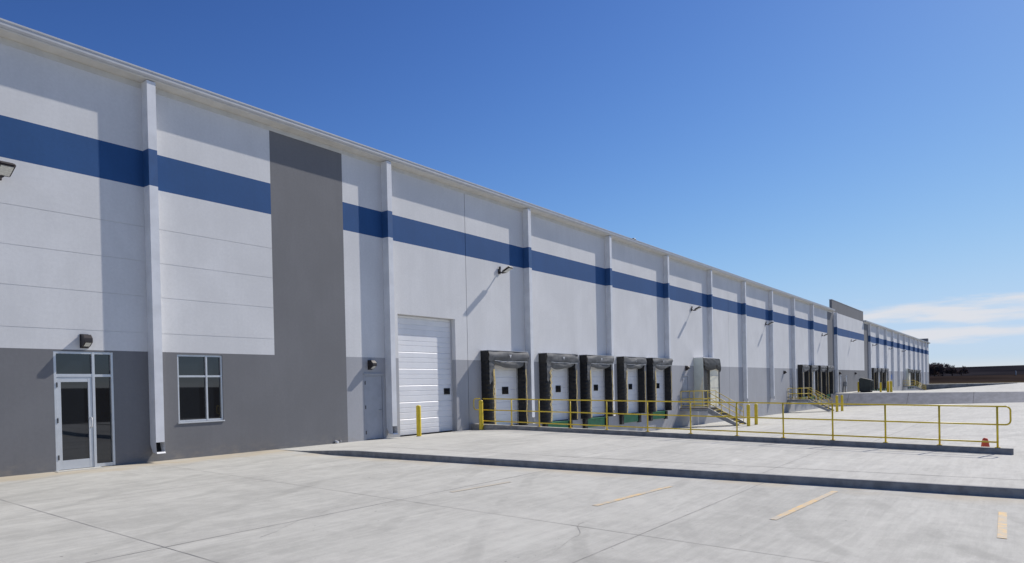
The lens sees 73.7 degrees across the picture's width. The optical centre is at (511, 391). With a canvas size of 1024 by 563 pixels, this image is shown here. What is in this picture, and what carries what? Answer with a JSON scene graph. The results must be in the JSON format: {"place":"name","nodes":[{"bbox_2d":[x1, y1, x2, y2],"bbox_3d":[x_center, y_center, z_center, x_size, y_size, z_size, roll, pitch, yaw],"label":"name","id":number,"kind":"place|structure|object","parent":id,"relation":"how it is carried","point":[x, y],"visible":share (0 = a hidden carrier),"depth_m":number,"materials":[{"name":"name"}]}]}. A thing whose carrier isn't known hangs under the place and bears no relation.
{"place":"outdoors","nodes":[
{"label":"outdoors","id":0,"kind":"place"},
{"bbox_2d":[0,449,1023,562],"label":"parking lot","id":1,"kind":"structure","parent":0,"point":[852,525],"depth_m":10.21,"materials":[{"name":"concrete"}]},
{"bbox_2d":[0,499,218,562],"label":"paving joint","id":2,"kind":"object","parent":1,"relation":"on","point":[118,533],"visible":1,"depth_m":9.12,"materials":[{"name":"grey concrete"}]},
{"bbox_2d":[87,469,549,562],"bbox_3d":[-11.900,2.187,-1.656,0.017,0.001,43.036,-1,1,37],"label":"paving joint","id":3,"kind":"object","parent":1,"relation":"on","point":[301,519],"visible":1,"depth_m":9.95,"materials":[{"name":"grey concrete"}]},
{"bbox_2d":[450,481,508,491],"bbox_3d":[-0.576,1.817,13.075,0.105,0.005,1.607,-1,1,42],"label":"parking line","id":4,"kind":"object","parent":1,"relation":"on","point":[479,486],"visible":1,"depth_m":13.08,"materials":[{"name":"white paint"}]},
{"bbox_2d":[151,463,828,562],"bbox_3d":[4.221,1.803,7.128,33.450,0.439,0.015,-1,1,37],"label":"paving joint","id":5,"kind":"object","parent":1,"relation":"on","point":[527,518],"visible":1,"depth_m":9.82,"materials":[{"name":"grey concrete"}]},
{"bbox_2d":[594,486,672,505],"bbox_3d":[2.183,1.824,12.047,0.105,0.006,2.558,-1,1,41],"label":"parking line","id":6,"kind":"object","parent":1,"relation":"on","point":[610,501],"visible":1,"depth_m":11.90,"materials":[{"name":"beige paint"}]},
{"bbox_2d":[278,449,1023,497],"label":"kerb","id":7,"kind":"structure","parent":1,"relation":"on","point":[985,490],"depth_m":13.94,"materials":[{"name":"concrete"}]},
{"bbox_2d":[572,483,761,562],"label":"paving joint","id":8,"kind":"object","parent":1,"relation":"on","point":[658,526],"visible":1,"depth_m":9.37,"materials":[{"name":"grey concrete"}]},
{"bbox_2d":[770,491,837,519],"bbox_3d":[4.816,1.829,11.145,0.105,0.006,3.156,-1,1,40],"label":"parking line","id":9,"kind":"object","parent":1,"relation":"on","point":[781,515],"visible":1,"depth_m":10.99,"materials":[{"name":"beige paint"}]},
{"bbox_2d":[997,512,1006,538],"bbox_3d":[6.859,1.851,9.560,0.105,0.003,2.050,-1,1,36],"label":"parking line","id":10,"kind":"object","parent":1,"relation":"on","point":[1002,526],"visible":1,"depth_m":9.46,"materials":[{"name":"yellow paint"}]},
{"bbox_2d":[0,0,1023,367],"label":"sky","id":11,"kind":"structure","parent":0,"point":[867,156],"materials":[{"name":"blue"}]},
{"bbox_2d":[285,430,1023,486],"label":"driveway","id":12,"kind":"structure","parent":0,"point":[907,465],"depth_m":16.89,"materials":[{"name":"concrete"}]},
{"bbox_2d":[416,405,420,436],"bbox_3d":[-3.288,1.055,24.097,0.200,1.150,0.200,-1,1,37],"label":"bollard","id":13,"kind":"object","parent":12,"relation":"on","point":[418,417],"visible":0.86,"depth_m":24.02,"materials":[{"name":"yellow metal"}]},
{"bbox_2d":[479,400,483,429],"bbox_3d":[-1.215,0.948,26.878,0.200,1.230,0.200,-1,1,37],"label":"bollard","id":14,"kind":"object","parent":12,"relation":"on","point":[481,427],"visible":0.77,"depth_m":26.81,"materials":[{"name":"yellow metal"}]},
{"bbox_2d":[369,446,1014,479],"bbox_3d":[8.760,1.527,12.816,32.372,0.349,0.249,-1,1,28],"label":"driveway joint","id":15,"kind":"object","parent":12,"relation":"on","point":[720,464],"visible":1,"depth_m":14.99,"materials":[{"name":"grey concrete"}]},
{"bbox_2d":[652,402,1023,454],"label":"truck court","id":16,"kind":"object","parent":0,"point":[1008,438],"visible":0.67,"depth_m":36.21,"materials":[{"name":"concrete"}]},
{"bbox_2d":[471,423,1013,454],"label":"kerb","id":17,"kind":"structure","parent":16,"relation":"on","point":[936,447],"depth_m":19.85,"materials":[{"name":"concrete"}]},
{"bbox_2d":[473,398,1011,447],"bbox_3d":[5.223,0.813,21.855,17.383,1.292,0.114,-1,1,39],"label":"guard rail","id":18,"kind":"object","parent":17,"relation":"on","point":[997,424],"visible":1,"depth_m":19.73,"materials":[{"name":"yellow metal"}]},
{"bbox_2d":[746,404,749,425],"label":"bollard","id":19,"kind":"object","parent":16,"relation":"on","point":[748,414],"visible":0.86,"depth_m":40.80,"materials":[{"name":"yellow metal"}]},
{"bbox_2d":[754,404,757,424],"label":"bollard","id":20,"kind":"object","parent":16,"relation":"on","point":[756,412],"visible":0.91,"depth_m":42.31,"materials":[{"name":"yellow metal"}]},
{"bbox_2d":[835,395,837,411],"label":"bollard","id":21,"kind":"object","parent":16,"relation":"on","point":[836,396],"visible":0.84,"depth_m":60.63,"materials":[{"name":"yellow metal"}]},
{"bbox_2d":[841,395,843,410],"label":"bollard","id":22,"kind":"object","parent":16,"relation":"on","point":[842,408],"visible":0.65,"depth_m":62.13,"materials":[{"name":"yellow metal"}]},
{"bbox_2d":[981,438,989,446],"bbox_3d":[12.892,1.434,18.619,0.240,0.350,0.240,-1,1,37],"label":"traffic cone","id":23,"kind":"object","parent":16,"relation":"on","point":[984,444],"visible":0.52,"depth_m":18.56,"materials":[{"name":"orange plastic"}]},
{"bbox_2d":[791,365,1023,397],"bbox_3d":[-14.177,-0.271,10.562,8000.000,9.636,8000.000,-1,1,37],"label":"ground","id":24,"kind":"structure","parent":0,"point":[993,374],"depth_m":264.46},
{"bbox_2d":[0,18,929,476],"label":"warehouse","id":25,"kind":"structure","parent":24,"relation":"on","point":[212,272],"depth_m":20.45,"materials":[{"name":"grey paint"}]},
{"bbox_2d":[0,161,15,180],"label":"flood light","id":26,"kind":"object","parent":25,"relation":"attached to","point":[7,169],"visible":1,"depth_m":14.45,"materials":[{"name":"grey metal"}]},
{"bbox_2d":[53,351,115,471],"bbox_3d":[-10.009,0.441,16.035,0.320,2.757,1.328,-1,1,37],"label":"entrance door","id":27,"kind":"structure","parent":25,"relation":"in","point":[83,381],"depth_m":16.10,"materials":[{"name":"glass"}]},
{"bbox_2d":[80,334,92,347],"bbox_3d":[-9.965,-1.187,16.007,0.258,0.330,0.190,-1,1,37],"label":"wall light","id":28,"kind":"object","parent":25,"relation":"attached to","point":[86,340],"visible":1,"depth_m":15.96,"materials":[{"name":"grey metal"}]},
{"bbox_2d":[177,354,224,423],"bbox_3d":[-8.390,-0.077,18.391,0.150,1.812,1.300,-1,1,37],"label":"window","id":29,"kind":"structure","parent":25,"relation":"in","point":[200,390],"depth_m":18.40,"materials":[{"name":"glass"}]},
{"bbox_2d":[368,360,376,369],"bbox_3d":[-4.708,-0.902,23.049,0.258,0.330,0.190,-1,1,37],"label":"wall light","id":30,"kind":"object","parent":25,"relation":"attached to","point":[372,364],"visible":1,"depth_m":23.00,"materials":[{"name":"grey metal"}]},
{"bbox_2d":[363,373,384,439],"bbox_3d":[-4.710,0.506,23.285,0.146,2.250,0.900,-1,1,37],"label":"steel door","id":31,"kind":"structure","parent":25,"relation":"in","point":[373,382],"depth_m":23.29,"materials":[{"name":"grey paint"}]},
{"bbox_2d":[480,350,528,424],"bbox_3d":[-0.231,-0.112,28.838,0.499,3.195,2.780,-1,1,37],"label":"dock seal","id":32,"kind":"object","parent":25,"relation":"attached to","point":[513,359],"visible":0.91,"depth_m":28.11,"materials":[{"name":"black plastic"}]},
{"bbox_2d":[498,266,512,273],"bbox_3d":[-0.291,-5.128,28.720,0.656,0.312,0.300,-1,1,37],"label":"flood light","id":33,"kind":"object","parent":25,"relation":"attached to","point":[507,269],"visible":1,"depth_m":28.63,"materials":[{"name":"grey metal"}]},
{"bbox_2d":[494,365,516,424],"bbox_3d":[-0.481,0.182,29.032,0.051,2.614,2.278,-1,1,37],"label":"dock door","id":34,"kind":"structure","parent":25,"relation":"in","point":[505,378],"depth_m":29.31,"materials":[{"name":"white metal"}]},
{"bbox_2d":[542,420,572,427],"bbox_3d":[2.203,1.665,32.282,0.237,0.516,2.400,-1,1,37],"label":"dock leveler","id":35,"kind":"object","parent":25,"relation":"attached to","point":[558,425],"visible":0.52,"depth_m":32.38,"materials":[{"name":"green metal"}]},
{"bbox_2d":[539,353,578,422],"bbox_3d":[2.266,-0.195,32.189,0.497,3.195,2.780,-1,1,37],"label":"dock seal","id":36,"kind":"object","parent":25,"relation":"attached to","point":[561,361],"visible":0.98,"depth_m":31.29,"materials":[{"name":"black plastic"}]},
{"bbox_2d":[551,367,567,421],"bbox_3d":[2.017,0.099,32.382,0.051,2.614,2.278,-1,1,37],"label":"dock door","id":37,"kind":"structure","parent":25,"relation":"in","point":[559,376],"depth_m":32.73,"materials":[{"name":"white metal"}]},
{"bbox_2d":[583,417,608,428],"bbox_3d":[4.355,1.593,35.168,0.237,0.516,2.400,-1,1,37],"label":"dock leveler","id":38,"kind":"object","parent":25,"relation":"attached to","point":[597,421],"visible":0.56,"depth_m":35.12,"materials":[{"name":"green metal"}]},
{"bbox_2d":[579,354,613,418],"bbox_3d":[4.418,-0.267,35.074,0.497,3.195,2.780,-1,1,37],"label":"dock seal","id":39,"kind":"object","parent":25,"relation":"attached to","point":[588,362],"visible":0.96,"depth_m":34.15,"materials":[{"name":"black fabric"}]},
{"bbox_2d":[590,367,603,417],"bbox_3d":[4.168,0.027,35.268,0.051,2.614,2.278,-1,1,37],"label":"dock door","id":40,"kind":"structure","parent":25,"relation":"in","point":[596,374],"depth_m":35.65,"materials":[{"name":"white metal"}]},
{"bbox_2d":[619,413,641,423],"bbox_3d":[6.685,1.516,38.294,0.237,0.516,2.400,-1,1,37],"label":"dock leveler","id":41,"kind":"object","parent":25,"relation":"attached to","point":[623,419],"visible":0.95,"depth_m":38.16,"materials":[{"name":"green metal"}]},
{"bbox_2d":[616,356,646,414],"bbox_3d":[6.750,-0.345,38.199,0.501,3.195,2.780,-1,1,37],"label":"dock seal","id":42,"kind":"object","parent":25,"relation":"attached to","point":[629,362],"visible":0.98,"depth_m":37.28,"materials":[{"name":"black fabric"}]},
{"bbox_2d":[627,368,636,413],"bbox_3d":[6.499,-0.051,38.394,0.051,2.614,2.278,-1,1,37],"label":"dock door","id":43,"kind":"structure","parent":25,"relation":"in","point":[632,374],"depth_m":38.86,"materials":[{"name":"white metal"}]},
{"bbox_2d":[648,411,667,420],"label":"dock leveler","id":44,"kind":"object","parent":25,"relation":"attached to","point":[651,417],"visible":0.81,"depth_m":41.09,"materials":[{"name":"green metal"}]},
{"bbox_2d":[646,358,672,411],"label":"dock seal","id":45,"kind":"object","parent":25,"relation":"attached to","point":[665,364],"visible":0.97,"depth_m":40.22,"materials":[{"name":"black plastic"}]},
{"bbox_2d":[656,368,663,410],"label":"dock door","id":46,"kind":"structure","parent":25,"relation":"in","point":[659,373],"depth_m":41.79,"materials":[{"name":"white metal"}]},
{"bbox_2d":[682,375,688,407],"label":"steel door","id":47,"kind":"structure","parent":25,"relation":"in","point":[684,377],"depth_m":44.88,"materials":[{"name":"grey paint"}]},
{"bbox_2d":[694,357,720,406],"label":"dock shelter","id":48,"kind":"object","parent":25,"relation":"attached to","point":[701,379],"visible":0.92,"depth_m":45.99,"materials":[{"name":"fabric"}]},
{"bbox_2d":[707,370,708,405],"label":"inner door","id":49,"kind":"structure","parent":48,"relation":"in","point":[707,370],"depth_m":47.92,"materials":[{"name":"grey metal"}]},
{"bbox_2d":[680,390,746,425],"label":"metal stairs","id":50,"kind":"structure","parent":25,"relation":"attached to","point":[717,412],"depth_m":43.21,"materials":[{"name":"metal"}]},
{"bbox_2d":[790,375,792,397],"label":"steel door","id":51,"kind":"structure","parent":25,"relation":"in","point":[791,384],"depth_m":65.52,"materials":[{"name":"grey paint"}]},
{"bbox_2d":[798,364,809,396],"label":"dock seal","id":52,"kind":"object","parent":25,"relation":"attached to","point":[803,369],"visible":0.91,"depth_m":67.38,"materials":[{"name":"paint"}]},
{"bbox_2d":[787,388,833,411],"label":"metal stairs","id":53,"kind":"structure","parent":25,"relation":"attached to","point":[825,407],"depth_m":63.40,"materials":[{"name":"metal"}]},
{"bbox_2d":[809,365,817,395],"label":"dock seal","id":54,"kind":"object","parent":25,"relation":"attached to","point":[813,368],"visible":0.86,"depth_m":70.79,"materials":[{"name":"paint"}]},
{"bbox_2d":[818,365,826,394],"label":"dock seal","id":55,"kind":"object","parent":25,"relation":"attached to","point":[823,369],"visible":0.95,"depth_m":74.60,"materials":[{"name":"paint"}]},
{"bbox_2d":[826,366,833,393],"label":"dock seal","id":56,"kind":"object","parent":25,"relation":"attached to","point":[829,379],"visible":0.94,"depth_m":78.06,"materials":[{"name":"fabric"}]},
{"bbox_2d":[840,375,841,392],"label":"steel door","id":57,"kind":"structure","parent":25,"relation":"in","point":[840,375],"depth_m":83.48,"materials":[{"name":"grey paint"}]},
{"bbox_2d":[871,368,876,388],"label":"dock seal","id":58,"kind":"object","parent":25,"relation":"attached to","point":[874,374],"visible":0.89,"depth_m":100.81,"materials":[{"name":"fabric"}]},
{"bbox_2d":[877,368,880,388],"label":"dock seal","id":59,"kind":"object","parent":25,"relation":"attached to","point":[878,370],"visible":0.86,"depth_m":102.87,"materials":[{"name":"fabric"}]},
{"bbox_2d":[881,368,884,388],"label":"dock seal","id":60,"kind":"object","parent":25,"relation":"attached to","point":[883,377],"visible":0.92,"depth_m":107.57,"materials":[{"name":"paint"}]},
{"bbox_2d":[884,368,888,387],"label":"dock seal","id":61,"kind":"object","parent":25,"relation":"attached to","point":[887,372],"visible":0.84,"depth_m":109.33,"materials":[{"name":"paint"}]},
{"bbox_2d":[906,368,910,385],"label":"dock shelter","id":62,"kind":"object","parent":25,"relation":"attached to","point":[908,372],"visible":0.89,"depth_m":128.19,"materials":[{"name":"plastic"}]},
{"bbox_2d":[912,370,913,385],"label":"dock seal","id":63,"kind":"object","parent":25,"relation":"attached to","point":[912,377],"visible":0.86,"depth_m":135.43,"materials":[{"name":"fabric"}]},
{"bbox_2d":[916,370,918,384],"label":"dock seal","id":64,"kind":"object","parent":25,"relation":"attached to","point":[917,374],"visible":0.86,"depth_m":142.65,"materials":[{"name":"paint"}]},
{"bbox_2d":[929,362,941,375],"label":"bare tree","id":65,"kind":"object","parent":24,"relation":"on","point":[932,370],"visible":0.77,"depth_m":281.94,"materials":[{"name":"brown plant"}]},
{"bbox_2d":[934,362,949,375],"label":"bare tree","id":66,"kind":"object","parent":24,"relation":"on","point":[941,369],"visible":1,"depth_m":279.35,"materials":[{"name":"brown plant"}]},
{"bbox_2d":[945,365,960,375],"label":"bare tree","id":67,"kind":"object","parent":24,"relation":"on","point":[953,369],"visible":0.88,"depth_m":278.29,"materials":[{"name":"brown plant"}]},
{"bbox_2d":[957,366,969,375],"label":"bare tree","id":68,"kind":"object","parent":24,"relation":"on","point":[964,369],"visible":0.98,"depth_m":278.56,"materials":[{"name":"brown plant"}]},
{"bbox_2d":[903,380,924,389],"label":"metal stairs","id":69,"kind":"structure","parent":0,"point":[919,387],"depth_m":125.75,"materials":[{"name":"grey metal"}]},
{"bbox_2d":[832,392,1023,406],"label":"concrete bank","id":70,"kind":"structure","parent":0,"point":[927,398],"depth_m":73.77,"materials":[{"name":"grey concrete"}]},
{"bbox_2d":[843,389,1023,392],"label":"yard","id":71,"kind":"structure","parent":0,"point":[999,390],"depth_m":79.45,"materials":[{"name":"concrete"}]},
{"bbox_2d":[859,378,873,391],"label":"waste container","id":72,"kind":"object","parent":71,"relation":"on","point":[866,385],"visible":0.91,"depth_m":82.85,"materials":[{"name":"black metal"}]},
{"bbox_2d":[932,383,1023,389],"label":"truck court","id":73,"kind":"object","parent":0,"point":[1006,386],"visible":0.34,"depth_m":115.82,"materials":[{"name":"concrete"}]},
{"bbox_2d":[922,383,1012,389],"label":"retaining wall","id":74,"kind":"structure","parent":73,"relation":"on","point":[934,386],"depth_m":147.30,"materials":[{"name":"concrete"}]}
]}

